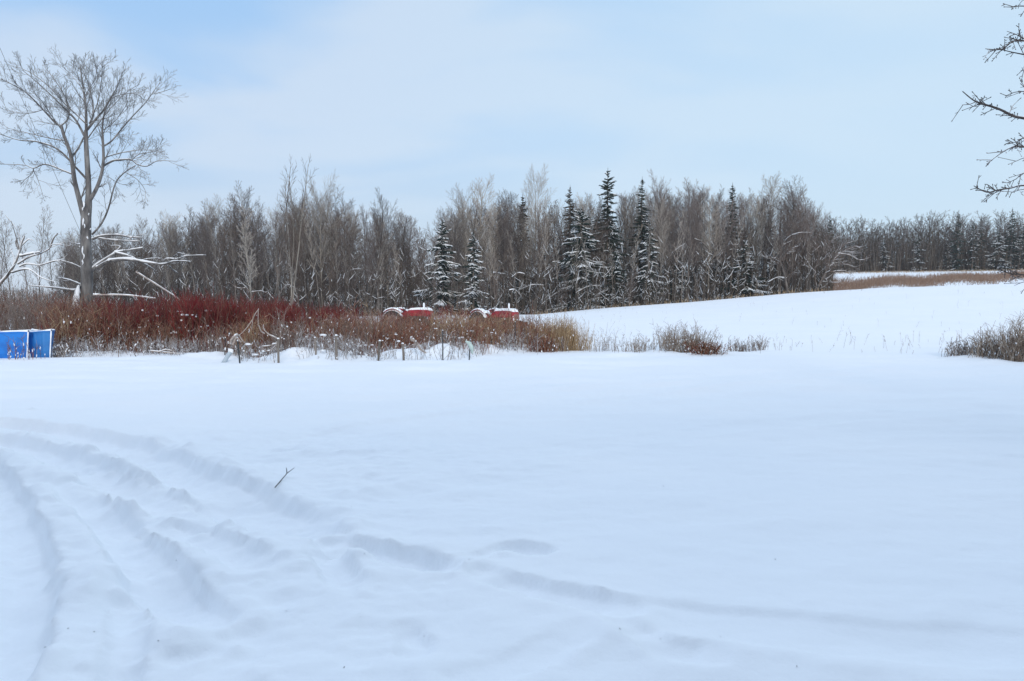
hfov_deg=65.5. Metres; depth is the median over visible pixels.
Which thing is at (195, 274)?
bare tree
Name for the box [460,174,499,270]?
bare tree
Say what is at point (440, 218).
bare tree
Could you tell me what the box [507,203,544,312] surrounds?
bare tree
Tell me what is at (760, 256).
sapling
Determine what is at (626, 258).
bare tree
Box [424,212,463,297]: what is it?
bare tree
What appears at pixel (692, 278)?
spruce tree
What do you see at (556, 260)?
bare tree
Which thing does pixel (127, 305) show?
red shrub
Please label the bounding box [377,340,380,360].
fence post
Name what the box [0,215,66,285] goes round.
snowy tree
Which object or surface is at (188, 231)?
bare tree
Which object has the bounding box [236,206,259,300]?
sapling
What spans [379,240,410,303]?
bare tree
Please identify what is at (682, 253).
sapling
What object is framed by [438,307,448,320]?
red shrub
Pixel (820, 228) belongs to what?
bare tree
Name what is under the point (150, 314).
red shrub
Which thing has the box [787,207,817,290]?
bare tree
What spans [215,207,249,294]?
bare tree
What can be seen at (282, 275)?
bare tree
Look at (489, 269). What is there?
sapling
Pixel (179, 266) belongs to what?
bare tree
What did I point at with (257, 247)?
bare tree
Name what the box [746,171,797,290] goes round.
bare tree
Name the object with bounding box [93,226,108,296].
bare tree
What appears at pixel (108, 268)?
bare tree
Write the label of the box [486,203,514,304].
bare tree
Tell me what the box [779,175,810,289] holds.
bare tree
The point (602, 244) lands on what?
bare tree
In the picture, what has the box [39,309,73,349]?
red shrub
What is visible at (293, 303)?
red shrub
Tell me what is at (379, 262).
sapling
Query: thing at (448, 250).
bare tree
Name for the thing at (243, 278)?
bare tree
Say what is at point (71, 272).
bare tree
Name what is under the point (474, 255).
spruce tree
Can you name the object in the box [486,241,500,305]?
sapling
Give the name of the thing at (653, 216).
bare tree
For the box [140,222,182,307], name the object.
bare tree
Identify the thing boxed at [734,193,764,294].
bare tree
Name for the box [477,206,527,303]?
bare tree
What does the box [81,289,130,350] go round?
red shrub
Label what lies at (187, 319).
red shrub
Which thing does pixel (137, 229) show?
bare tree
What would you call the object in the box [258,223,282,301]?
bare tree
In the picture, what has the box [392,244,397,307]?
sapling
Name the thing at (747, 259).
sapling
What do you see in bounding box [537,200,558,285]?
bare tree
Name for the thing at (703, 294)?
undergrowth
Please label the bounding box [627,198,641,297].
bare tree
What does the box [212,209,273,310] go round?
bare tree
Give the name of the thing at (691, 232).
bare tree
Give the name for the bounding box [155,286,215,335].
red shrub
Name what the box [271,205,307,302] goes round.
bare tree
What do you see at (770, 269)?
sapling
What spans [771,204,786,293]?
bare tree
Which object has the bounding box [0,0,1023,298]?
sky
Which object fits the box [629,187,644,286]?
bare tree
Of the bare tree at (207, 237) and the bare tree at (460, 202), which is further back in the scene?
the bare tree at (460, 202)
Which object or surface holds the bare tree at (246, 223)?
on the ground at (828, 505)
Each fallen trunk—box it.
[93,293,154,298]
[136,271,178,298]
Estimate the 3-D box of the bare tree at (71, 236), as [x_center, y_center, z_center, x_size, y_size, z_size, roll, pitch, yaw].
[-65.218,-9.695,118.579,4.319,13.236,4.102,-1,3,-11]
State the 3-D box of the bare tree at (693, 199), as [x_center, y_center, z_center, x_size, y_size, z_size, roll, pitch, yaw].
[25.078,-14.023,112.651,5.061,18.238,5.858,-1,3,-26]
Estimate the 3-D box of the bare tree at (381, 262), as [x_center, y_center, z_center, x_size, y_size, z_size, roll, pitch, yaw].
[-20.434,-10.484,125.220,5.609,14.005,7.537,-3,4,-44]
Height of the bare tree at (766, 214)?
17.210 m
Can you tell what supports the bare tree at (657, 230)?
on the ground at (828, 505)
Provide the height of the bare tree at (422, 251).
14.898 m
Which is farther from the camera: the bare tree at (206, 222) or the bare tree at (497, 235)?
the bare tree at (206, 222)
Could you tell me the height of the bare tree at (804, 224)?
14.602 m
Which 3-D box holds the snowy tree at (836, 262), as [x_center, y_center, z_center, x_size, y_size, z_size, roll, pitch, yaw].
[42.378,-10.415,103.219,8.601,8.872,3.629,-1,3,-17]
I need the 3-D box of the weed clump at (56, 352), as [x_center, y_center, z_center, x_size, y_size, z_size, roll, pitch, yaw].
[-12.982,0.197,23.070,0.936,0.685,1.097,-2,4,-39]
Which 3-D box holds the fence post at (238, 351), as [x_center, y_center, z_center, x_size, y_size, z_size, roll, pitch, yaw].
[-7.081,0.381,20.649,0.103,0.780,0.043,0,3,0]
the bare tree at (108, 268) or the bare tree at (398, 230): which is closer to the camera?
the bare tree at (108, 268)
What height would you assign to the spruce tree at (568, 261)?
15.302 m
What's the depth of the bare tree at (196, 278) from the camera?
108.15 m
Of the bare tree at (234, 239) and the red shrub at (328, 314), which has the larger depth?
the bare tree at (234, 239)
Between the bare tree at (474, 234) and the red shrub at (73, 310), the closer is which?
the red shrub at (73, 310)
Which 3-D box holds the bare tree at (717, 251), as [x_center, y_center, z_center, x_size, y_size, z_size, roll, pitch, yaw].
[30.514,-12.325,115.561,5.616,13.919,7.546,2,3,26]
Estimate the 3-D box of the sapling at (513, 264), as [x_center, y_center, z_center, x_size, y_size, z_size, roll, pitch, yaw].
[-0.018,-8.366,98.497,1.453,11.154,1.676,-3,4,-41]
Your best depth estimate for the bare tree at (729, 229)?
109.30 m
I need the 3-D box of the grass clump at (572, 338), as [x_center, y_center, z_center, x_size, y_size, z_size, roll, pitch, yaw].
[1.710,-0.342,26.273,2.890,1.404,1.842,0,3,0]
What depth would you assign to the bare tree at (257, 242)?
98.67 m
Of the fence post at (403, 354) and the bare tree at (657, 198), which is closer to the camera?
the fence post at (403, 354)
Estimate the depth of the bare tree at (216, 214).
113.48 m
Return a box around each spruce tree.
[397,265,416,306]
[413,222,465,314]
[455,231,488,312]
[503,197,537,314]
[548,209,608,311]
[551,187,578,308]
[586,170,630,305]
[589,251,634,308]
[622,180,659,304]
[634,218,667,304]
[662,255,692,303]
[687,260,700,297]
[706,250,722,297]
[714,183,742,295]
[720,241,771,297]
[761,221,783,292]
[825,217,836,269]
[876,240,891,271]
[909,235,926,270]
[934,245,956,270]
[948,214,966,270]
[965,222,979,270]
[973,219,988,269]
[985,230,1014,270]
[1000,209,1021,269]
[1012,226,1023,269]
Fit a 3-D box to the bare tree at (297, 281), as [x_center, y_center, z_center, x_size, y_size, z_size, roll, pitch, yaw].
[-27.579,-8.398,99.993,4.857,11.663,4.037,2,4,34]
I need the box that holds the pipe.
[221,348,232,362]
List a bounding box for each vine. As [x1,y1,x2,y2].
[229,334,242,345]
[240,309,258,334]
[259,324,276,351]
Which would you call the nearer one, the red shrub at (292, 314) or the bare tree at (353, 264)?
the red shrub at (292, 314)
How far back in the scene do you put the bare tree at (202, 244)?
107.13 m
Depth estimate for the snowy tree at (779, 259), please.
99.45 m
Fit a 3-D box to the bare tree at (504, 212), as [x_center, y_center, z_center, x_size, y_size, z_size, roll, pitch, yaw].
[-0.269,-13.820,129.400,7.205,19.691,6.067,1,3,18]
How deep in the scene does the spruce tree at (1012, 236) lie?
202.74 m
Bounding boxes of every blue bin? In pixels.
[0,329,29,357]
[29,329,54,357]
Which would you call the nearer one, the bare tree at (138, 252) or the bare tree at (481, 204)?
the bare tree at (138, 252)
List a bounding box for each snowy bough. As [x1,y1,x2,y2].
[517,284,543,289]
[539,283,569,307]
[693,253,722,286]
[709,263,726,287]
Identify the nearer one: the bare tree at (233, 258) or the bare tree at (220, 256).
the bare tree at (220, 256)
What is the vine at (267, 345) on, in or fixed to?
on the ground at (828, 505)
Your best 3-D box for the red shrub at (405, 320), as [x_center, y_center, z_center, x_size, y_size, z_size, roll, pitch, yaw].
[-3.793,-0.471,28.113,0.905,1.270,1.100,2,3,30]
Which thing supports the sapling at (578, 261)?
on the ground at (828, 505)
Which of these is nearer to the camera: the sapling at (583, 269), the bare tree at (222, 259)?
the sapling at (583, 269)
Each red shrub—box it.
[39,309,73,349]
[54,297,97,341]
[58,294,99,348]
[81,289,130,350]
[97,296,136,317]
[97,296,138,343]
[107,295,148,349]
[107,297,142,318]
[125,291,164,319]
[126,296,167,345]
[130,313,163,344]
[132,286,177,341]
[132,292,179,319]
[153,295,189,324]
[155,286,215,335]
[161,286,206,337]
[162,293,210,351]
[169,289,221,319]
[172,289,214,351]
[183,286,229,342]
[188,285,238,345]
[189,297,230,350]
[191,288,236,316]
[192,291,226,344]
[214,296,247,332]
[218,295,261,334]
[219,288,248,324]
[223,295,260,338]
[231,295,260,317]
[234,292,270,320]
[242,290,283,338]
[244,293,283,325]
[253,297,278,318]
[260,293,299,340]
[272,303,314,338]
[278,295,309,314]
[278,299,308,319]
[281,303,308,327]
[285,306,314,342]
[293,302,327,341]
[303,299,329,321]
[308,303,341,327]
[329,299,366,322]
[375,309,398,325]
[394,313,423,335]
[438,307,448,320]
[442,305,453,318]
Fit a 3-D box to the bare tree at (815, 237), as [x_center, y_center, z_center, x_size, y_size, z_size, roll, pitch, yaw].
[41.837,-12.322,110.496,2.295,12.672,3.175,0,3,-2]
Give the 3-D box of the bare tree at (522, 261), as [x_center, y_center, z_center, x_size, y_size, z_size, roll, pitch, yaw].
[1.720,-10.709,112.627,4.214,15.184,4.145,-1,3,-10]
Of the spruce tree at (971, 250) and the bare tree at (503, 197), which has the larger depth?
the spruce tree at (971, 250)
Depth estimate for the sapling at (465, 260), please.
99.31 m
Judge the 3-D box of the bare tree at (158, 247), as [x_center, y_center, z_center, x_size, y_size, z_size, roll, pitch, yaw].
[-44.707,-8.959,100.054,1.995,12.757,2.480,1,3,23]
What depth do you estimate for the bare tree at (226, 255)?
100.80 m
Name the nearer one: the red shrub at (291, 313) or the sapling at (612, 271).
the red shrub at (291, 313)
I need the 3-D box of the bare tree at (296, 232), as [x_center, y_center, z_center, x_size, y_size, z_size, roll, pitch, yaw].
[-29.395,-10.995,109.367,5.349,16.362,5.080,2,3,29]
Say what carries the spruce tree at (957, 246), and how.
on the ground at (828, 505)
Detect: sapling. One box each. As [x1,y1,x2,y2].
[115,249,121,300]
[116,242,130,302]
[161,248,169,293]
[179,223,194,291]
[203,212,223,302]
[225,221,237,304]
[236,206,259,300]
[268,157,296,306]
[273,244,280,296]
[277,159,318,307]
[283,243,299,308]
[296,211,307,310]
[301,209,320,306]
[331,230,339,309]
[370,237,387,312]
[380,255,384,309]
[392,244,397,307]
[392,244,403,306]
[460,230,471,308]
[485,233,492,307]
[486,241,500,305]
[507,233,517,309]
[534,213,549,310]
[539,220,549,313]
[553,234,559,311]
[573,234,579,294]
[581,232,589,308]
[600,248,606,307]
[607,241,616,305]
[629,224,643,303]
[646,210,655,299]
[655,211,675,303]
[674,212,683,302]
[679,211,687,302]
[681,221,696,291]
[713,222,724,297]
[729,209,746,297]
[743,230,752,295]
[756,220,766,295]
[767,238,778,294]
[771,222,782,293]
[789,212,795,292]
[806,238,810,291]
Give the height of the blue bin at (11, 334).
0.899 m
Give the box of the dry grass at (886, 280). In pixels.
[534,268,1023,313]
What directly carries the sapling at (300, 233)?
on the ground at (828, 505)
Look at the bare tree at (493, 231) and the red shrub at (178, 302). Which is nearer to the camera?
the red shrub at (178, 302)
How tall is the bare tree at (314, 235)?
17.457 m
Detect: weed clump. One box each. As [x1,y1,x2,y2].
[5,335,45,359]
[51,336,81,357]
[519,327,563,352]
[585,331,635,351]
[622,334,657,351]
[649,320,679,347]
[653,320,731,352]
[681,340,730,354]
[722,336,751,351]
[747,335,775,350]
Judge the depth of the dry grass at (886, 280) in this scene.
136.93 m
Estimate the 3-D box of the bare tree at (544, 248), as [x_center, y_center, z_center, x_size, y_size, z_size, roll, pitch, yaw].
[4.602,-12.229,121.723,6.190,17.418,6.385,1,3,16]
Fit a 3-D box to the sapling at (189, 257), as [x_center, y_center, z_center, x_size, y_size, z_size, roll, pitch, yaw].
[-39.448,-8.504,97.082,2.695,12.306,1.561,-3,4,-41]
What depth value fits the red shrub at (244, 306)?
31.83 m
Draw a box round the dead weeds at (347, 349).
[29,325,575,362]
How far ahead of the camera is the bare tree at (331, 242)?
104.54 m
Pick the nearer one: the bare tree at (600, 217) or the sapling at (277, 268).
the sapling at (277, 268)
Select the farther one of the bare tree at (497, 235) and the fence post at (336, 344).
the bare tree at (497, 235)
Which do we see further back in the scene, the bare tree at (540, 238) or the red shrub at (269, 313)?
the bare tree at (540, 238)
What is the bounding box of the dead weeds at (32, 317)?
[0,276,581,357]
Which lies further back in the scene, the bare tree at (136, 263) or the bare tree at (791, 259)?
the bare tree at (136, 263)
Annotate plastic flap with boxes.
[465,341,473,353]
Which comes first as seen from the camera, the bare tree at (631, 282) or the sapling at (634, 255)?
the bare tree at (631, 282)
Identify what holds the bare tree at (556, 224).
on the ground at (828, 505)
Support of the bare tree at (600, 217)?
on the ground at (828, 505)
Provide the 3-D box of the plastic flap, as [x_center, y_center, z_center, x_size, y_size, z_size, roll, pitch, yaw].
[-1.184,0.188,22.197,0.240,0.379,0.130,0,3,0]
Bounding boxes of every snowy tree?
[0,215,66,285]
[226,276,300,307]
[327,292,355,314]
[349,264,395,313]
[762,227,809,292]
[809,227,869,291]
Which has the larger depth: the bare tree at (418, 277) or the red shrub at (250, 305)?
the bare tree at (418, 277)
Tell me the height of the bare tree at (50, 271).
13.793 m
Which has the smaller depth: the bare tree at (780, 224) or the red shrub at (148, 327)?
the red shrub at (148, 327)
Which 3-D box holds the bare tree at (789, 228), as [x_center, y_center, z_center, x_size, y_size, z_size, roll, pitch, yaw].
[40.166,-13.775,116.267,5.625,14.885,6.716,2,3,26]
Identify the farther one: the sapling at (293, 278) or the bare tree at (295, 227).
the bare tree at (295, 227)
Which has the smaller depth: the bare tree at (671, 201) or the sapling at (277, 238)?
the sapling at (277, 238)
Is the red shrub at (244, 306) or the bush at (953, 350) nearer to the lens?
the bush at (953, 350)
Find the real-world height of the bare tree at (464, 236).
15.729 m
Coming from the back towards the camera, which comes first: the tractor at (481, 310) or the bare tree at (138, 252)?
the bare tree at (138, 252)
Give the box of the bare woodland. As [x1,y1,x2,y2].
[818,210,1023,271]
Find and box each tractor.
[383,303,434,326]
[470,303,532,328]
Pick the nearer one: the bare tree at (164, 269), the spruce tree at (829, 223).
the bare tree at (164, 269)
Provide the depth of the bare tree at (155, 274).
109.35 m
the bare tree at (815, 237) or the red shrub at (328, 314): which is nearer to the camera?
the red shrub at (328, 314)
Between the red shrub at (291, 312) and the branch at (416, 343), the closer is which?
the branch at (416, 343)
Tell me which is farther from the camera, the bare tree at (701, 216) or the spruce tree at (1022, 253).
the spruce tree at (1022, 253)
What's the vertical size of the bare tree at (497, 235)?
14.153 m
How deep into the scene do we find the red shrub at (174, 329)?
25.40 m
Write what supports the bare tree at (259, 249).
on the ground at (828, 505)
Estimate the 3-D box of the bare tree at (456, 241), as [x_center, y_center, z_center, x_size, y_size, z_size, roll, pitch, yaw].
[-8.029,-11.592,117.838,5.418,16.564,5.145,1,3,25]
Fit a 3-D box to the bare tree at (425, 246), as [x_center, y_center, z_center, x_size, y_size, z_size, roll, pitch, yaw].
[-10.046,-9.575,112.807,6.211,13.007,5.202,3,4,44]
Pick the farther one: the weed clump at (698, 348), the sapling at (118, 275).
the sapling at (118, 275)
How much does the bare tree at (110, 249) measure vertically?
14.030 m
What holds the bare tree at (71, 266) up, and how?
on the ground at (828, 505)
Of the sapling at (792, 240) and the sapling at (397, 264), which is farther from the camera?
the sapling at (792, 240)
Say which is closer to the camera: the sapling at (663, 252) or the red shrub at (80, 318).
the red shrub at (80, 318)
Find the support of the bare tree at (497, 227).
on the ground at (828, 505)
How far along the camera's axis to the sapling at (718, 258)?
103.96 m
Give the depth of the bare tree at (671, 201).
115.71 m
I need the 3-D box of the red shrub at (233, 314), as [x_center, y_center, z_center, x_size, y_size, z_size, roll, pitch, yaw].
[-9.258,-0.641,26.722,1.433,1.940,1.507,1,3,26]
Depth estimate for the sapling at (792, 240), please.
104.14 m
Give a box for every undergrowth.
[0,219,843,317]
[831,234,1023,272]
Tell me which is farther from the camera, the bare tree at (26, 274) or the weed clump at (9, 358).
the bare tree at (26, 274)
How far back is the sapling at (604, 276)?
97.27 m
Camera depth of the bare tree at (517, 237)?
110.52 m
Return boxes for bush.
[941,335,978,356]
[957,328,1017,358]
[980,311,1023,361]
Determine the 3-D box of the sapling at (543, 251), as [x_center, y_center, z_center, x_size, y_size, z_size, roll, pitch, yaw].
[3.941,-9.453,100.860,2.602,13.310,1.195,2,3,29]
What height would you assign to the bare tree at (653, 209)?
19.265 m
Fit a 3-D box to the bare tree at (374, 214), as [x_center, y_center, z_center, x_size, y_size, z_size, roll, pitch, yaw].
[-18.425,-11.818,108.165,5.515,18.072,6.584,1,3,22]
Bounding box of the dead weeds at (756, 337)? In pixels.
[517,283,1016,353]
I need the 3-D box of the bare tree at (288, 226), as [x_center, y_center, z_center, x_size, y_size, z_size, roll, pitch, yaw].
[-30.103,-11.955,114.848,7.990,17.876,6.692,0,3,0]
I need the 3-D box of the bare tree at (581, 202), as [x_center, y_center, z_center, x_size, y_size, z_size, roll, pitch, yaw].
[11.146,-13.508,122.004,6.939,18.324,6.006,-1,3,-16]
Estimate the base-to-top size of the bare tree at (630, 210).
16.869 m
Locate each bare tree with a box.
[0,47,205,310]
[0,211,14,311]
[0,219,12,300]
[11,225,33,298]
[31,204,54,298]
[42,223,59,294]
[49,252,76,306]
[55,232,79,279]
[56,232,73,298]
[61,228,96,281]
[61,250,80,297]
[62,237,93,290]
[65,249,80,295]
[71,231,98,285]
[79,247,106,303]
[91,226,114,290]
[91,236,119,301]
[92,236,127,303]
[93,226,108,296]
[97,224,139,308]
[99,227,125,296]
[101,231,131,297]
[102,241,117,298]
[110,244,136,305]
[115,236,147,303]
[119,232,154,303]
[121,235,164,295]
[122,242,154,301]
[129,214,153,298]
[129,238,164,305]
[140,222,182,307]
[141,247,166,304]
[142,231,161,298]
[148,219,165,302]
[150,212,165,297]
[151,228,183,304]
[154,210,186,287]
[156,218,185,296]
[159,215,199,295]
[164,228,198,298]
[172,237,199,299]
[178,229,205,294]
[179,204,193,289]
[183,207,224,295]
[183,218,213,298]
[184,211,229,297]
[185,212,198,284]
[185,217,227,294]
[192,219,230,294]
[194,202,220,283]
[195,193,230,281]
[198,225,233,302]
[199,215,237,299]
[204,233,244,300]
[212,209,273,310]
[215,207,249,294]
[215,213,270,299]
[221,199,240,305]
[224,181,259,308]
[224,195,241,303]
[228,202,277,303]
[230,199,253,283]
[239,215,274,302]
[240,213,273,301]
[246,211,275,299]
[250,202,267,301]
[251,204,272,293]
[251,230,288,305]
[258,204,288,301]
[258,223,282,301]
[261,228,291,296]
[265,210,292,298]
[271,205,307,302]
[273,195,315,283]
[274,204,312,289]
[279,190,319,307]
[279,218,322,302]
[280,197,311,287]
[281,229,312,304]
[284,195,339,308]
[284,211,318,302]
[296,187,355,311]
[300,174,347,312]
[303,198,316,299]
[306,212,352,302]
[311,198,327,305]
[311,204,351,307]
[311,209,358,311]
[314,207,346,292]
[320,219,366,308]
[328,194,360,309]
[331,219,373,308]
[337,203,373,314]
[337,209,367,293]
[341,222,366,307]
[351,222,392,313]
[355,205,374,292]
[356,189,398,314]
[357,222,379,296]
[363,231,396,314]
[366,212,390,312]
[370,209,399,312]
[371,213,399,305]
[372,216,383,284]
[376,216,389,303]
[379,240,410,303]
[386,212,415,306]
[390,213,417,280]
[391,234,419,308]
[392,219,413,285]
[398,230,424,306]
[402,215,420,301]
[407,246,428,303]
[411,239,437,304]
[413,227,431,301]
[413,231,426,289]
[418,227,453,301]
[418,253,428,304]
[422,233,439,282]
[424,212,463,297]
[429,205,452,259]
[429,274,443,309]
[432,221,456,296]
[433,206,472,312]
[444,183,482,289]
[444,214,461,313]
[445,208,477,306]
[447,224,463,290]
[448,257,457,296]
[450,205,481,305]
[452,197,472,275]
[456,270,469,309]
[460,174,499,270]
[462,207,478,269]
[465,207,484,310]
[466,198,483,298]
[471,219,517,307]
[472,198,494,302]
[474,262,489,308]
[475,203,493,286]
[477,204,506,309]
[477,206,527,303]
[482,201,515,294]
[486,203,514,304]
[487,191,523,304]
[487,208,516,307]
[490,216,525,308]
[491,253,499,294]
[492,207,505,305]
[494,196,520,302]
[501,163,564,301]
[503,205,534,311]
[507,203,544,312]
[512,214,536,298]
[515,198,535,309]
[519,212,555,308]
[524,202,548,311]
[527,196,553,300]
[527,205,557,296]
[530,218,556,306]
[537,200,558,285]
[540,201,563,308]
[547,212,573,273]
[549,204,571,311]
[550,224,562,296]
[552,200,562,292]
[555,268,570,310]
[557,206,571,310]
[558,221,595,296]
[561,193,598,259]
[564,199,580,306]
[569,202,585,291]
[574,192,601,291]
[583,202,601,276]
[586,214,614,302]
[587,198,621,260]
[587,218,618,295]
[590,202,603,258]
[596,197,609,283]
[600,198,640,285]
[609,186,639,275]
[615,193,638,300]
[616,195,653,301]
[617,197,630,280]
[623,269,636,305]
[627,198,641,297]
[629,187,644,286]
[629,190,653,264]
[631,169,669,297]
[635,187,673,299]
[643,187,673,287]
[643,188,658,263]
[645,197,672,303]
[646,196,684,281]
[651,198,676,287]
[652,187,668,287]
[656,191,682,303]
[659,202,692,302]
[662,192,692,289]
[662,194,703,301]
[663,196,701,292]
[667,176,708,284]
[675,194,714,295]
[679,194,714,301]
[684,183,714,270]
[685,186,711,293]
[692,195,707,300]
[695,193,728,298]
[697,183,739,275]
[700,188,715,281]
[702,208,739,298]
[705,195,716,285]
[706,195,725,291]
[710,190,748,261]
[710,194,730,284]
[713,197,741,298]
[725,201,762,272]
[727,194,759,261]
[729,194,746,284]
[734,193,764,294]
[736,216,765,292]
[742,196,766,288]
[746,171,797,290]
[749,198,782,294]
[752,195,775,264]
[753,192,775,290]
[754,198,770,295]
[755,194,783,252]
[765,196,795,293]
[771,196,806,293]
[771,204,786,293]
[773,205,811,293]
[778,184,822,288]
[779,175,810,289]
[780,191,794,271]
[781,216,802,289]
[785,190,801,283]
[785,210,826,283]
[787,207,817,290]
[790,198,814,291]
[801,200,831,288]
[805,210,820,282]
[810,208,824,263]
[810,217,844,288]
[810,222,839,281]
[951,0,1023,292]
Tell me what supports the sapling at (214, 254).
on the ground at (828, 505)
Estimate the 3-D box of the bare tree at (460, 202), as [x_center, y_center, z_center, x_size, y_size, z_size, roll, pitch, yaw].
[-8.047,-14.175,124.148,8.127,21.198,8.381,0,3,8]
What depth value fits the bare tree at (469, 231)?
129.19 m
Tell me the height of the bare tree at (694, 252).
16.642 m
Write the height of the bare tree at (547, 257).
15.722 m
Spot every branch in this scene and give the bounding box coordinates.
[150,349,181,353]
[410,337,425,352]
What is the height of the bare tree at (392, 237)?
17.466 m
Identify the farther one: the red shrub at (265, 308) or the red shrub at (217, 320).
the red shrub at (265, 308)
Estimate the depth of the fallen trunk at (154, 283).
45.94 m
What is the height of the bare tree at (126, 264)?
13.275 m
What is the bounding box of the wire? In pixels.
[0,49,81,234]
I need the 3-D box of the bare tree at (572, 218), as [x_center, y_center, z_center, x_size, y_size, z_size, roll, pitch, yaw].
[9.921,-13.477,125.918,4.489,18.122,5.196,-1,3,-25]
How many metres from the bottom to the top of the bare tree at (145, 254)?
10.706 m
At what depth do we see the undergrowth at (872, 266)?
203.34 m
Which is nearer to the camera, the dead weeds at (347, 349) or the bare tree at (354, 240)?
the dead weeds at (347, 349)
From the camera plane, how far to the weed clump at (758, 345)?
25.99 m
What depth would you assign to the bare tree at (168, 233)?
113.00 m
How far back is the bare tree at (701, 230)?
117.48 m
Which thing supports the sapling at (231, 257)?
on the ground at (828, 505)
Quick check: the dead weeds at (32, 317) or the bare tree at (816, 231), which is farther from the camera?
the bare tree at (816, 231)
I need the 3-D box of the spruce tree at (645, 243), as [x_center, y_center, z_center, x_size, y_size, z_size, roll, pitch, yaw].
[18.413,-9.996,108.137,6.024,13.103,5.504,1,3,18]
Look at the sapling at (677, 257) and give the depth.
99.21 m
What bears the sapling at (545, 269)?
on the ground at (828, 505)
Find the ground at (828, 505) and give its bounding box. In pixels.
[0,269,1023,680]
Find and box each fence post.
[237,340,240,362]
[277,338,279,362]
[314,337,316,354]
[335,334,337,359]
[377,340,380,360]
[402,343,404,359]
[442,330,442,359]
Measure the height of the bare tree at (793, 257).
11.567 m
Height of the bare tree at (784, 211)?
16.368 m
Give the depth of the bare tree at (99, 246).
119.11 m
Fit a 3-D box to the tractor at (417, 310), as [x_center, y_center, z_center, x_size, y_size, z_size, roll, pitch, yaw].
[-5.674,-1.292,44.496,2.847,1.657,1.571,1,3,12]
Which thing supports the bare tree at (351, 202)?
on the ground at (828, 505)
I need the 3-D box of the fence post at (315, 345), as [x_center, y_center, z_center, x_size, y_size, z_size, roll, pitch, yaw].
[-5.290,0.225,21.442,0.084,0.648,0.054,0,3,0]
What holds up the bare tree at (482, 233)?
on the ground at (828, 505)
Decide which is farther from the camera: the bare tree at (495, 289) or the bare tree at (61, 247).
the bare tree at (61, 247)
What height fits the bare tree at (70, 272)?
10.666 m
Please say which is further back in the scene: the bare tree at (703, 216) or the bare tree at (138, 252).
the bare tree at (703, 216)
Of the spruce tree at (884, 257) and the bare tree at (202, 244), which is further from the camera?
the spruce tree at (884, 257)
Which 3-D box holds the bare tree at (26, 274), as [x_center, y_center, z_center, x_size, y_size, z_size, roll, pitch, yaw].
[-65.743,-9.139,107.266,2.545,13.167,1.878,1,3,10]
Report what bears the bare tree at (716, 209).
on the ground at (828, 505)
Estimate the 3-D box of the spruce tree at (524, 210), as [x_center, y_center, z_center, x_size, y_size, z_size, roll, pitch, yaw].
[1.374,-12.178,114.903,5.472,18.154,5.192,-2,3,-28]
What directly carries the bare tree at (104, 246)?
on the ground at (828, 505)
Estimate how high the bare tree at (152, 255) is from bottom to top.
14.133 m
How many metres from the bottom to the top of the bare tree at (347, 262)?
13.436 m
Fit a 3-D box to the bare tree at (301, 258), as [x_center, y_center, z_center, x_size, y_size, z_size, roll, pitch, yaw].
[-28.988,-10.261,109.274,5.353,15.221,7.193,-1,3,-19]
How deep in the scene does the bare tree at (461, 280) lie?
87.61 m
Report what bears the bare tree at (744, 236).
on the ground at (828, 505)
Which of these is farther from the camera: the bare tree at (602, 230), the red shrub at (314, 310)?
the bare tree at (602, 230)
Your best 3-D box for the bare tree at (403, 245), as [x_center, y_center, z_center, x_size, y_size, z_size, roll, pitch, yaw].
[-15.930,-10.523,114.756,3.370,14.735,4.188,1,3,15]
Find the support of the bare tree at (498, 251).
on the ground at (828, 505)
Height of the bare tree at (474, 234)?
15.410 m
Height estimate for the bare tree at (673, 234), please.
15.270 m
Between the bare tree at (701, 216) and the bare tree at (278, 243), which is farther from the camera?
the bare tree at (701, 216)
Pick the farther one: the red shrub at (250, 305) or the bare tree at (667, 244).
the bare tree at (667, 244)
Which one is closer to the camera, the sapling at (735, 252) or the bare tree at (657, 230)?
the sapling at (735, 252)
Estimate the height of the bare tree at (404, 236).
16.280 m
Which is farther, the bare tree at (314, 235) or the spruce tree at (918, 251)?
the spruce tree at (918, 251)
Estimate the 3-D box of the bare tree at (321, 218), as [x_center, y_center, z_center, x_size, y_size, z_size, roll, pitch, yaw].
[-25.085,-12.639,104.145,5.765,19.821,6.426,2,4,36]
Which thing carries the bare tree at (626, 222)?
on the ground at (828, 505)
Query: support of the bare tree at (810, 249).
on the ground at (828, 505)
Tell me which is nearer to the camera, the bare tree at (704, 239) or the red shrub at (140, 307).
the red shrub at (140, 307)
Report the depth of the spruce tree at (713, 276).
130.07 m
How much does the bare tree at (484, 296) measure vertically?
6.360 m
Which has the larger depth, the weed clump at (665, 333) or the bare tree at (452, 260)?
the bare tree at (452, 260)
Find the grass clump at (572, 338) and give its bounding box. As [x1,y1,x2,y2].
[526,311,607,351]
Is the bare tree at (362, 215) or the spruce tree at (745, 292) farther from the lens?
the bare tree at (362, 215)
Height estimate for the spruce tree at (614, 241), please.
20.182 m
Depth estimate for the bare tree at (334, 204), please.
111.61 m
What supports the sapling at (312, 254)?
on the ground at (828, 505)
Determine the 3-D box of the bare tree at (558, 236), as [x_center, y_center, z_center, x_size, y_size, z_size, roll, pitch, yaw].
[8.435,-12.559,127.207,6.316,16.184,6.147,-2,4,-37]
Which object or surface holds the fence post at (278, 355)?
on the ground at (828, 505)
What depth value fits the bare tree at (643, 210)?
124.15 m
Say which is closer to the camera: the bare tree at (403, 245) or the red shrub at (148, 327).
the red shrub at (148, 327)
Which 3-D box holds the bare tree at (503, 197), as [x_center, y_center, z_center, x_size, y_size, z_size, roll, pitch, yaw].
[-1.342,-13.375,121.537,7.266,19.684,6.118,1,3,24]
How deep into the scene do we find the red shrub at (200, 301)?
28.28 m
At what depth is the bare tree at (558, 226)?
117.03 m

